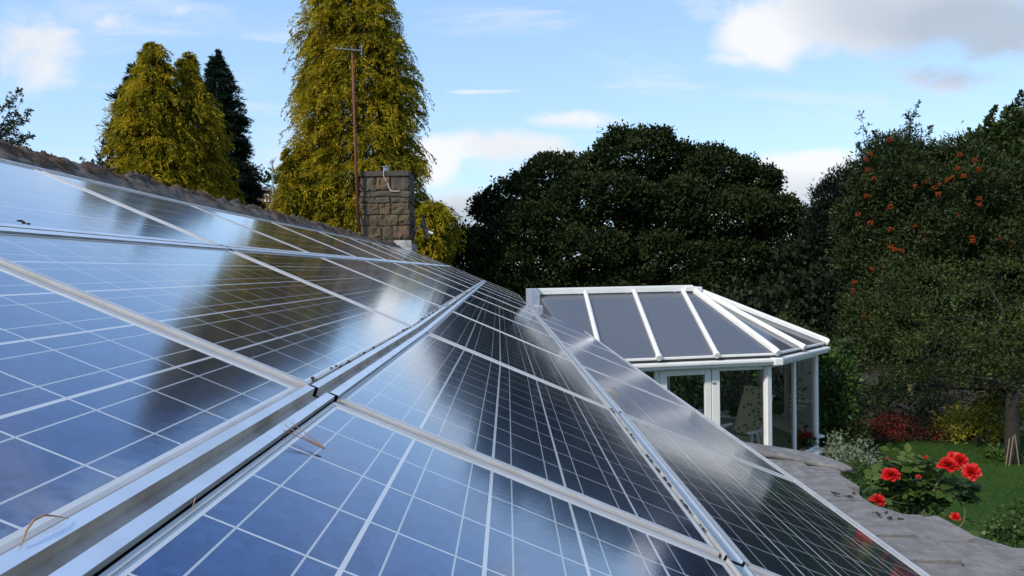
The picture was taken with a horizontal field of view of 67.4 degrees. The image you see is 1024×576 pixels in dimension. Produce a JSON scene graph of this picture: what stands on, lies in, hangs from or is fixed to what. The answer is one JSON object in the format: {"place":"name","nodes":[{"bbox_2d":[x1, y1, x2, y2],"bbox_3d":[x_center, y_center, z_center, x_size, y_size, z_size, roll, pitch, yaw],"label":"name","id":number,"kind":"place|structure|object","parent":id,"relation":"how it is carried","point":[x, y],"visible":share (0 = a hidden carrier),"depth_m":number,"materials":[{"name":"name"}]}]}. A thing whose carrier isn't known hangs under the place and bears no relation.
{"place":"outdoors","nodes":[
{"label":"outdoors","id":0,"kind":"place"},
{"bbox_2d":[257,188,278,208],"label":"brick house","id":1,"kind":"structure","parent":0,"point":[267,190],"depth_m":39.70,"materials":[{"name":"grey brick"}]},
{"bbox_2d":[0,0,1023,269],"label":"sky","id":2,"kind":"structure","parent":0,"point":[787,82],"materials":[{"name":"blue"}]},
{"bbox_2d":[700,370,756,416],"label":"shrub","id":3,"kind":"object","parent":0,"point":[733,405],"visible":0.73,"depth_m":13.62,"materials":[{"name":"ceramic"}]},
{"bbox_2d":[502,269,1023,547],"bbox_3d":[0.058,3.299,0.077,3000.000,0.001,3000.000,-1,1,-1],"label":"lawn","id":4,"kind":"structure","parent":0,"point":[985,469],"depth_m":11.85,"materials":[{"name":"green plant"}]},
{"bbox_2d":[0,87,35,145],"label":"young tree","id":5,"kind":"object","parent":4,"relation":"on","point":[8,126],"visible":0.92,"depth_m":15.74,"materials":[{"name":"green plant"}]},
{"bbox_2d":[79,137,117,171],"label":"young tree","id":6,"kind":"object","parent":4,"relation":"on","point":[99,162],"visible":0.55,"depth_m":17.77,"materials":[{"name":"green plant"}]},
{"bbox_2d":[99,61,159,164],"bbox_3d":[-12.606,-2.419,26.268,3.086,10.751,3.230,-1,1,-1],"label":"dark conifer","id":7,"kind":"object","parent":4,"relation":"on","point":[114,95],"depth_m":25.71,"materials":[{"name":"green plant"}]},
{"bbox_2d":[95,41,207,191],"bbox_3d":[-10.777,-2.194,23.340,4.009,10.461,4.057,-1,1,-1],"label":"golden conifer","id":8,"kind":"object","parent":4,"relation":"on","point":[145,98],"visible":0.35,"depth_m":22.61,"materials":[{"name":"yellow plant"}]},
{"bbox_2d":[146,50,245,204],"bbox_3d":[-9.745,-2.200,24.048,3.707,10.316,3.763,-1,1,-1],"label":"golden conifer","id":9,"kind":"object","parent":4,"relation":"on","point":[208,136],"visible":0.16,"depth_m":23.61,"materials":[{"name":"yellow plant"}]},
{"bbox_2d":[202,48,269,208],"bbox_3d":[-10.317,-3.057,28.775,3.221,11.831,3.211,-1,1,-1],"label":"dark conifer","id":10,"kind":"object","parent":4,"relation":"on","point":[217,71],"visible":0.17,"depth_m":28.35,"materials":[{"name":"green plant"}]},
{"bbox_2d":[254,164,280,188],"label":"broadleaf tree","id":11,"kind":"object","parent":4,"relation":"on","point":[268,175],"visible":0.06,"depth_m":47.29,"materials":[{"name":"green plant"}]},
{"bbox_2d":[269,157,275,204],"bbox_3d":[-10.459,-1.548,33.805,0.242,8.483,0.416,-1,1,-1],"label":"street lamp","id":12,"kind":"object","parent":4,"relation":"on","point":[271,161],"visible":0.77,"depth_m":33.70,"materials":[{"name":"grey metal"}]},
{"bbox_2d":[262,147,319,221],"bbox_3d":[-6.728,-0.726,23.915,2.110,7.270,2.016,-1,1,-1],"label":"golden conifer","id":13,"kind":"object","parent":4,"relation":"on","point":[286,200],"visible":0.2,"depth_m":23.61,"materials":[{"name":"green plant"}]},
{"bbox_2d":[270,0,464,262],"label":"golden conifer","id":14,"kind":"object","parent":4,"relation":"on","point":[321,89],"visible":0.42,"depth_m":24.50,"materials":[{"name":"yellow plant"}]},
{"bbox_2d":[414,199,467,266],"bbox_3d":[-2.530,0.073,23.521,2.137,5.546,2.198,0,2,34],"label":"golden conifer","id":15,"kind":"object","parent":4,"relation":"on","point":[441,220],"visible":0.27,"depth_m":23.05,"materials":[{"name":"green plant"}]},
{"bbox_2d":[0,139,1023,575],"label":"house","id":16,"kind":"structure","parent":4,"relation":"on","point":[936,547],"depth_m":3.65,"materials":[{"name":"stone"}]},
{"bbox_2d":[0,223,229,249],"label":"mounting rail","id":17,"kind":"object","parent":16,"relation":"attached to","point":[5,228],"visible":0.71,"depth_m":2.09,"materials":[{"name":"metal"}]},
{"bbox_2d":[0,161,210,242],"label":"solar panel","id":18,"kind":"object","parent":17,"relation":"attached to","point":[33,197],"visible":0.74,"depth_m":2.53,"materials":[{"name":"glass"}]},
{"bbox_2d":[0,385,334,575],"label":"mounting rail","id":19,"kind":"object","parent":16,"relation":"attached to","point":[93,539],"visible":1,"depth_m":0.74,"materials":[{"name":"metal"}]},
{"bbox_2d":[20,514,68,545],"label":"twig","id":20,"kind":"object","parent":19,"relation":"on","point":[32,522],"visible":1,"depth_m":0.61,"materials":[{"name":"brown"}]},
{"bbox_2d":[0,266,300,555],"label":"solar panel","id":21,"kind":"object","parent":19,"relation":"attached to","point":[98,403],"visible":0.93,"depth_m":0.98,"materials":[{"name":"glass"}]},
{"bbox_2d":[0,264,302,387],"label":"gap strip","id":22,"kind":"object","parent":21,"relation":"attached to","point":[133,318],"depth_m":1.43,"materials":[{"name":"grey metal"}]},
{"bbox_2d":[0,159,413,251],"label":"mounting rail","id":23,"kind":"object","parent":16,"relation":"attached to","point":[33,167],"visible":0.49,"depth_m":4.04,"materials":[{"name":"metal"}]},
{"bbox_2d":[220,244,451,266],"bbox_3d":[-1.273,-0.329,10.281,0.054,0.030,14.388,-1,1,-1],"label":"mounting rail","id":24,"kind":"object","parent":16,"relation":"attached to","point":[250,249],"visible":0.79,"depth_m":4.30,"materials":[{"name":"metal"}]},
{"bbox_2d":[41,171,305,251],"bbox_3d":[-1.570,-0.327,3.838,0.738,0.349,1.502,-1,1,-1],"label":"solar panel","id":25,"kind":"object","parent":24,"relation":"attached to","point":[201,223],"visible":0.78,"depth_m":3.60,"materials":[{"name":"glass"}]},
{"bbox_2d":[194,206,354,256],"bbox_3d":[-1.562,-0.348,5.311,0.674,0.321,1.578,-1,1,-1],"label":"solar panel","id":26,"kind":"object","parent":24,"relation":"attached to","point":[287,236],"visible":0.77,"depth_m":5.17,"materials":[{"name":"glass"}]},
{"bbox_2d":[272,222,382,258],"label":"solar panel","id":27,"kind":"object","parent":24,"relation":"attached to","point":[335,243],"visible":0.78,"depth_m":6.80,"materials":[{"name":"glass"}]},
{"bbox_2d":[321,232,403,260],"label":"solar panel","id":28,"kind":"object","parent":24,"relation":"attached to","point":[369,249],"visible":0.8,"depth_m":8.50,"materials":[{"name":"glass"}]},
{"bbox_2d":[351,238,418,262],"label":"solar panel","id":29,"kind":"object","parent":24,"relation":"attached to","point":[389,252],"visible":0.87,"depth_m":10.18,"materials":[{"name":"glass"}]},
{"bbox_2d":[373,243,428,263],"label":"solar panel","id":30,"kind":"object","parent":24,"relation":"attached to","point":[403,254],"visible":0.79,"depth_m":11.78,"materials":[{"name":"glass"}]},
{"bbox_2d":[387,246,434,263],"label":"solar panel","id":31,"kind":"object","parent":24,"relation":"attached to","point":[414,256],"visible":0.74,"depth_m":13.31,"materials":[{"name":"glass"}]},
{"bbox_2d":[365,260,464,297],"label":"solar panel","id":32,"kind":"object","parent":24,"relation":"attached to","point":[423,279],"visible":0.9,"depth_m":6.84,"materials":[{"name":"glass"}]},
{"bbox_2d":[401,249,441,264],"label":"solar panel","id":33,"kind":"object","parent":24,"relation":"attached to","point":[425,258],"visible":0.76,"depth_m":15.01,"materials":[{"name":"glass"}]},
{"bbox_2d":[411,251,448,265],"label":"solar panel","id":34,"kind":"object","parent":24,"relation":"attached to","point":[430,258],"visible":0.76,"depth_m":16.66,"materials":[{"name":"glass"}]},
{"bbox_2d":[393,262,470,291],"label":"solar panel","id":35,"kind":"object","parent":24,"relation":"attached to","point":[439,278],"visible":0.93,"depth_m":8.48,"materials":[{"name":"glass"}]},
{"bbox_2d":[413,264,474,287],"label":"solar panel","id":36,"kind":"object","parent":24,"relation":"attached to","point":[449,277],"visible":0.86,"depth_m":10.15,"materials":[{"name":"glass"}]},
{"bbox_2d":[426,265,476,285],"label":"solar panel","id":37,"kind":"object","parent":24,"relation":"attached to","point":[453,275],"visible":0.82,"depth_m":11.78,"materials":[{"name":"glass"}]},
{"bbox_2d":[443,266,481,281],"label":"solar panel","id":38,"kind":"object","parent":24,"relation":"attached to","point":[462,273],"visible":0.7,"depth_m":15.03,"materials":[{"name":"glass"}]},
{"bbox_2d":[447,266,482,280],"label":"solar panel","id":39,"kind":"object","parent":24,"relation":"attached to","point":[466,273],"visible":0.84,"depth_m":16.65,"materials":[{"name":"glass"}]},
{"bbox_2d":[333,42,362,229],"bbox_3d":[-3.483,-3.217,16.453,0.620,3.965,0.497,-1,1,-1],"label":"tv aerial","id":40,"kind":"object","parent":16,"relation":"attached to","point":[355,151],"visible":1,"depth_m":16.45,"materials":[{"name":"metal"}]},
{"bbox_2d":[311,298,462,397],"bbox_3d":[-0.384,0.144,3.814,0.069,0.036,4.749,-1,1,-1],"label":"mounting rail","id":41,"kind":"object","parent":16,"relation":"attached to","point":[341,381],"visible":0.91,"depth_m":1.98,"materials":[{"name":"metal"}]},
{"bbox_2d":[0,233,410,393],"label":"solar panel","id":42,"kind":"object","parent":41,"relation":"attached to","point":[257,315],"visible":0.93,"depth_m":1.84,"materials":[{"name":"glass"}]},
{"bbox_2d":[232,250,441,327],"bbox_3d":[-0.782,-0.001,3.837,0.740,0.350,1.579,-1,1,-1],"label":"solar panel","id":43,"kind":"object","parent":41,"relation":"attached to","point":[401,306],"visible":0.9,"depth_m":3.61,"materials":[{"name":"glass"}]},
{"bbox_2d":[321,257,454,306],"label":"solar panel","id":44,"kind":"object","parent":41,"relation":"attached to","point":[400,282],"visible":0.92,"depth_m":5.25,"materials":[{"name":"glass"}]},
{"bbox_2d":[311,292,704,530],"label":"moss crumbs","id":45,"kind":"object","parent":41,"relation":"on","point":[646,455],"visible":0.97,"depth_m":2.07,"materials":[{"name":"plant"}]},
{"bbox_2d":[452,301,571,361],"bbox_3d":[-0.023,0.287,5.417,0.736,0.349,1.616,-1,1,-1],"label":"solar panel","id":46,"kind":"object","parent":41,"relation":"attached to","point":[545,342],"visible":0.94,"depth_m":5.27,"materials":[{"name":"glass"}]},
{"bbox_2d":[427,311,608,408],"bbox_3d":[0.003,0.324,3.843,0.734,0.348,1.609,-1,1,-1],"label":"solar panel","id":47,"kind":"object","parent":41,"relation":"attached to","point":[478,338],"visible":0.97,"depth_m":3.58,"materials":[{"name":"glass"}]},
{"bbox_2d":[337,333,719,555],"bbox_3d":[0.022,0.358,2.242,0.748,0.350,1.577,-1,1,-1],"label":"solar panel","id":48,"kind":"object","parent":41,"relation":"attached to","point":[460,399],"visible":0.97,"depth_m":1.83,"materials":[{"name":"glass"}]},
{"bbox_2d":[412,214,432,237],"bbox_3d":[-1.974,-1.376,17.055,0.418,0.534,0.475,-2,2,-33],"label":"satellite dish","id":49,"kind":"object","parent":16,"relation":"attached to","point":[424,226],"visible":0.98,"depth_m":17.08,"materials":[{"name":"grey metal"}]},
{"bbox_2d":[457,280,485,300],"bbox_3d":[-0.514,-0.040,11.845,0.056,0.030,11.300,-1,1,-1],"label":"mounting rail","id":50,"kind":"object","parent":16,"relation":"attached to","point":[471,290],"visible":0.94,"depth_m":8.40,"materials":[{"name":"metal"}]},
{"bbox_2d":[434,265,479,283],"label":"solar panel","id":51,"kind":"object","parent":50,"relation":"attached to","point":[458,274],"visible":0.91,"depth_m":13.31,"materials":[{"name":"glass"}]},
{"bbox_2d":[486,281,518,295],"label":"solar panel","id":52,"kind":"object","parent":50,"relation":"attached to","point":[502,288],"visible":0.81,"depth_m":16.78,"materials":[{"name":"glass"}]},
{"bbox_2d":[482,284,524,302],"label":"solar panel","id":53,"kind":"object","parent":50,"relation":"attached to","point":[502,292],"visible":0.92,"depth_m":13.33,"materials":[{"name":"glass"}]},
{"bbox_2d":[484,282,522,299],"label":"solar panel","id":54,"kind":"object","parent":50,"relation":"attached to","point":[500,289],"visible":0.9,"depth_m":15.05,"materials":[{"name":"glass"}]},
{"bbox_2d":[479,285,528,307],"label":"solar panel","id":55,"kind":"object","parent":50,"relation":"attached to","point":[502,295],"visible":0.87,"depth_m":11.79,"materials":[{"name":"glass"}]},
{"bbox_2d":[476,288,534,314],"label":"solar panel","id":56,"kind":"object","parent":50,"relation":"attached to","point":[505,300],"visible":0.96,"depth_m":10.11,"materials":[{"name":"glass"}]},
{"bbox_2d":[470,290,541,323],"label":"solar panel","id":57,"kind":"object","parent":50,"relation":"attached to","point":[487,298],"visible":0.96,"depth_m":8.49,"materials":[{"name":"glass"}]},
{"bbox_2d":[464,295,551,336],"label":"solar panel","id":58,"kind":"object","parent":50,"relation":"attached to","point":[505,313],"visible":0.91,"depth_m":6.92,"materials":[{"name":"glass"}]},
{"bbox_2d":[530,308,620,412],"bbox_3d":[0.344,0.397,7.079,0.047,0.030,8.078,-1,1,-1],"label":"mounting rail","id":59,"kind":"object","parent":16,"relation":"attached to","point":[606,399],"visible":0.91,"depth_m":4.14,"materials":[{"name":"metal"}]},
{"bbox_2d":[582,366,791,479],"bbox_3d":[0.788,0.649,3.862,0.739,0.348,1.607,-1,1,-1],"label":"solar panel","id":60,"kind":"object","parent":59,"relation":"attached to","point":[632,402],"visible":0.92,"depth_m":3.64,"materials":[{"name":"glass"}]},
{"bbox_2d":[612,409,746,566],"bbox_3d":[0.418,0.506,2.243,0.047,0.037,1.574,-1,1,0],"label":"mounting rail","id":61,"kind":"object","parent":16,"relation":"attached to","point":[722,544],"visible":0.88,"depth_m":1.84,"materials":[{"name":"metal"}]},
{"bbox_2d":[725,558,756,575],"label":"mounting rail","id":62,"kind":"object","parent":16,"relation":"attached to","point":[745,570],"visible":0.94,"depth_m":1.41,"materials":[{"name":"metal"}]},
{"bbox_2d":[98,402,735,575],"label":"solar panel","id":63,"kind":"object","parent":62,"relation":"attached to","point":[361,494],"visible":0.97,"depth_m":1.01,"materials":[{"name":"glass"}]},
{"bbox_2d":[283,422,324,448],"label":"needle sprig","id":64,"kind":"object","parent":63,"relation":"on","point":[318,444],"visible":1,"depth_m":1.10,"materials":[{"name":"brown"}]},
{"bbox_2d":[336,401,719,558],"bbox_3d":[0.030,0.367,1.435,0.721,0.321,0.034,-1,1,-1],"label":"gap strip","id":65,"kind":"object","parent":63,"relation":"attached to","point":[521,477],"visible":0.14,"depth_m":1.45,"materials":[{"name":"grey metal"}]},
{"bbox_2d":[586,332,930,575],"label":"mounting rail","id":66,"kind":"object","parent":16,"relation":"attached to","point":[890,548],"visible":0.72,"depth_m":3.03,"materials":[{"name":"metal"}]},
{"bbox_2d":[534,310,593,338],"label":"solar panel","id":67,"kind":"object","parent":66,"relation":"attached to","point":[553,320],"visible":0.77,"depth_m":10.18,"materials":[{"name":"glass"}]},
{"bbox_2d":[540,317,612,352],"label":"solar panel","id":68,"kind":"object","parent":66,"relation":"attached to","point":[573,333],"visible":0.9,"depth_m":8.59,"materials":[{"name":"glass"}]},
{"bbox_2d":[549,327,643,374],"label":"solar panel","id":69,"kind":"object","parent":66,"relation":"attached to","point":[588,347],"visible":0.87,"depth_m":6.97,"materials":[{"name":"glass"}]},
{"bbox_2d":[561,341,694,410],"bbox_3d":[0.751,0.607,5.441,0.717,0.336,1.622,-1,1,-1],"label":"solar panel","id":70,"kind":"object","parent":66,"relation":"attached to","point":[603,366],"visible":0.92,"depth_m":5.27,"materials":[{"name":"glass"}]},
{"bbox_2d":[626,416,923,575],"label":"solar panel","id":71,"kind":"object","parent":66,"relation":"attached to","point":[767,523],"visible":0.92,"depth_m":2.16,"materials":[{"name":"glass"}]},
{"bbox_2d":[831,491,903,519],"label":"moss crumbs","id":72,"kind":"object","parent":16,"relation":"on","point":[876,512],"visible":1,"depth_m":3.10,"materials":[{"name":"plant"}]},
{"bbox_2d":[447,119,826,322],"bbox_3d":[4.620,-2.085,29.521,15.276,9.330,7.085,-1,1,-1],"label":"broadleaf tree","id":73,"kind":"object","parent":4,"relation":"on","point":[680,190],"visible":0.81,"depth_m":28.00,"materials":[{"name":"green plant"}]},
{"bbox_2d":[526,285,829,454],"bbox_3d":[2.519,1.464,12.341,4.572,3.009,4.081,-1,1,-11],"label":"conservatory","id":74,"kind":"object","parent":4,"relation":"on","point":[664,333],"visible":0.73,"depth_m":11.32,"materials":[{"name":"white plastic"}]},
{"bbox_2d":[659,369,715,419],"bbox_3d":[2.393,1.962,10.475,0.814,1.705,0.081,-1,1,-10],"label":"door","id":75,"kind":"structure","parent":74,"relation":"in","point":[706,373],"depth_m":10.48,"materials":[{"name":"white paint"}]},
{"bbox_2d":[696,409,729,413],"bbox_3d":[3.653,2.247,13.942,1.590,0.050,0.052,0,1,25],"label":"window frame","id":76,"kind":"structure","parent":74,"relation":"in","point":[700,410],"depth_m":13.86,"materials":[{"name":"white plastic"}]},
{"bbox_2d":[720,367,763,370],"bbox_3d":[3.167,1.108,10.611,0.651,0.050,0.050,-1,1,-11],"label":"window frame","id":77,"kind":"structure","parent":74,"relation":"in","point":[742,368],"depth_m":10.58,"materials":[{"name":"white plastic"}]},
{"bbox_2d":[720,385,773,444],"bbox_3d":[3.624,2.221,11.954,0.864,1.287,0.647,-2,2,-41],"label":"garden chair","id":78,"kind":"object","parent":74,"relation":"on","point":[748,425],"visible":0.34,"depth_m":12.06,"materials":[{"name":"white plastic"}]},
{"bbox_2d":[772,417,811,432],"bbox_3d":[4.576,2.258,12.773,0.052,0.050,1.549,-1,1,-11],"label":"window frame","id":79,"kind":"structure","parent":74,"relation":"in","point":[774,419],"depth_m":12.68,"materials":[{"name":"white plastic"}]},
{"bbox_2d":[772,358,811,430],"bbox_3d":[4.565,1.646,12.758,0.291,1.275,1.623,-1,1,-1],"label":"window pane","id":80,"kind":"structure","parent":74,"relation":"in","point":[803,367],"depth_m":12.43,"materials":[{"name":"clear glass"}]},
{"bbox_2d":[772,356,814,366],"bbox_3d":[4.136,1.070,11.305,0.050,0.040,1.570,0,2,43],"label":"window frame","id":81,"kind":"structure","parent":74,"relation":"in","point":[812,356],"depth_m":11.34,"materials":[{"name":"white plastic"}]},
{"bbox_2d":[803,446,815,451],"bbox_3d":[4.161,2.494,11.339,0.050,0.040,1.570,0,2,43],"label":"window frame","id":82,"kind":"structure","parent":74,"relation":"in","point":[811,448],"depth_m":11.75,"materials":[{"name":"white plastic"}]},
{"bbox_3d":[4.510,2.733,11.892,0.240,0.225,0.240,-1,1,-1],"label":"plant stand","id":83,"kind":"object","parent":74,"relation":"on","visible":0},
{"bbox_2d":[781,429,819,450],"bbox_3d":[4.469,2.347,11.903,0.589,0.542,0.559,0,1,22],"label":"geranium pot","id":84,"kind":"object","parent":83,"relation":"on","point":[806,442],"visible":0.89,"depth_m":11.83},
{"bbox_2d":[596,224,1023,376],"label":"hedge","id":85,"kind":"object","parent":4,"relation":"on","point":[818,285],"visible":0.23,"depth_m":24.62,"materials":[{"name":"green plant"}]},
{"bbox_2d":[775,311,874,367],"bbox_3d":[6.167,1.664,15.414,1.991,2.439,1.388,-1,1,-1],"label":"climbing shrub","id":86,"kind":"object","parent":4,"relation":"on","point":[839,343],"visible":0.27,"depth_m":15.33,"materials":[{"name":"green plant"}]},
{"bbox_2d":[797,335,869,455],"bbox_3d":[5.223,1.873,12.484,1.251,2.190,1.013,-2,2,-41],"label":"climbing shrub","id":87,"kind":"object","parent":4,"relation":"on","point":[849,379],"visible":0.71,"depth_m":12.33,"materials":[{"name":"green plant"}]},
{"bbox_2d":[819,390,876,458],"bbox_3d":[5.282,2.295,12.376,1.090,1.350,1.284,-1,1,-1],"label":"shrub","id":88,"kind":"object","parent":4,"relation":"on","point":[853,429],"visible":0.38,"depth_m":12.26,"materials":[{"name":"green plant"}]},
{"bbox_2d":[817,427,883,484],"bbox_3d":[4.540,2.488,10.395,0.838,1.082,1.996,-1,1,15],"label":"variegated shrub","id":89,"kind":"object","parent":4,"relation":"on","point":[846,451],"visible":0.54,"depth_m":10.15,"materials":[{"name":"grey plant"}]},
{"bbox_2d":[841,455,899,511],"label":"shrub","id":90,"kind":"object","parent":4,"relation":"on","point":[863,480],"visible":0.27,"depth_m":8.56,"materials":[{"name":"green plant"}]},
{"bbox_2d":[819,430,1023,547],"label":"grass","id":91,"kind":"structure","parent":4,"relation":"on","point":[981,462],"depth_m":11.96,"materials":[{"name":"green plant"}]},
{"bbox_2d":[860,442,984,536],"bbox_3d":[1.938,1.970,3.709,0.573,2.424,0.810,0,2,33],"label":"rose bush","id":92,"kind":"object","parent":4,"relation":"on","point":[900,487],"visible":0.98,"depth_m":3.77,"materials":[{"name":"green plant"}]},
{"bbox_2d":[823,99,1023,390],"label":"rowan tree","id":93,"kind":"object","parent":4,"relation":"on","point":[904,186],"visible":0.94,"depth_m":18.64,"materials":[{"name":"green plant"}]},
{"bbox_2d":[828,246,1023,463],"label":"apple tree","id":94,"kind":"object","parent":4,"relation":"on","point":[1007,387],"visible":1,"depth_m":13.61,"materials":[{"name":"green plant"}]},
{"bbox_2d":[837,347,1023,440],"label":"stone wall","id":95,"kind":"structure","parent":4,"relation":"on","point":[876,374],"depth_m":18.96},
{"bbox_2d":[644,358,871,410],"bbox_3d":[4.917,1.840,17.624,6.772,2.041,3.140,-1,1,-1],"label":"shrub","id":96,"kind":"object","parent":95,"relation":"on","point":[691,386],"visible":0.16,"depth_m":16.94,"materials":[{"name":"green plant"}]},
{"bbox_2d":[795,159,860,312],"bbox_3d":[11.453,-1.063,27.121,3.060,7.160,3.053,-1,1,-1],"label":"pine tree","id":97,"kind":"object","parent":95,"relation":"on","point":[816,223],"visible":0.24,"depth_m":26.79,"materials":[{"name":"green plant"}]},
{"bbox_2d":[849,407,954,444],"bbox_3d":[7.157,2.530,14.316,2.164,0.639,1.036,-1,1,-1],"label":"shrub","id":98,"kind":"object","parent":95,"relation":"on","point":[877,431],"visible":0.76,"depth_m":14.23,"materials":[{"name":"plant"}]},
{"bbox_2d":[839,373,971,430],"bbox_3d":[7.286,2.216,15.946,2.754,1.275,3.202,-1,1,-18],"label":"shrub","id":99,"kind":"object","parent":95,"relation":"on","point":[926,414],"visible":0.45,"depth_m":15.03,"materials":[{"name":"red plant"}]},
{"bbox_2d":[929,390,1023,446],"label":"golden shrub","id":100,"kind":"object","parent":95,"relation":"on","point":[956,424],"visible":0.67,"depth_m":14.17,"materials":[{"name":"yellow plant"}]},
{"bbox_2d":[962,397,1004,446],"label":"shrub","id":101,"kind":"object","parent":95,"relation":"on","point":[986,439],"visible":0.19,"depth_m":14.45,"materials":[{"name":"green plant"}]},
{"bbox_2d":[958,89,1023,362],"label":"broadleaf tree","id":102,"kind":"object","parent":95,"relation":"on","point":[1006,131],"visible":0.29,"depth_m":22.74,"materials":[{"name":"green plant"}]},
{"bbox_2d":[975,497,1023,547],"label":"shrub","id":103,"kind":"object","parent":4,"relation":"on","point":[1007,526],"visible":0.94,"depth_m":6.63,"materials":[{"name":"green plant"}]},
{"bbox_2d":[981,439,1023,463],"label":"ground plant","id":104,"kind":"object","parent":4,"relation":"on","point":[996,450],"visible":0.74,"depth_m":12.81,"materials":[{"name":"green plant"}]},
{"bbox_2d":[1005,438,1009,464],"bbox_3d":[8.042,2.656,12.458,0.095,0.432,0.018,-1,1,-16],"label":"garden cane","id":105,"kind":"object","parent":4,"relation":"on","point":[1007,451],"visible":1,"depth_m":12.45,"materials":[{"name":"brown"}]},
{"bbox_2d":[1008,436,1013,465],"bbox_3d":[8.053,2.633,12.389,0.104,0.481,0.018,-1,1,-14],"label":"garden cane","id":106,"kind":"object","parent":4,"relation":"on","point":[1011,450],"visible":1,"depth_m":12.38,"materials":[{"name":"brown"}]},
{"bbox_2d":[1014,435,1019,465],"bbox_3d":[8.140,2.617,12.377,0.075,0.508,0.018,-1,1,19],"label":"garden cane","id":107,"kind":"object","parent":4,"relation":"on","point":[1017,450],"visible":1,"depth_m":12.37,"materials":[{"name":"brown"}]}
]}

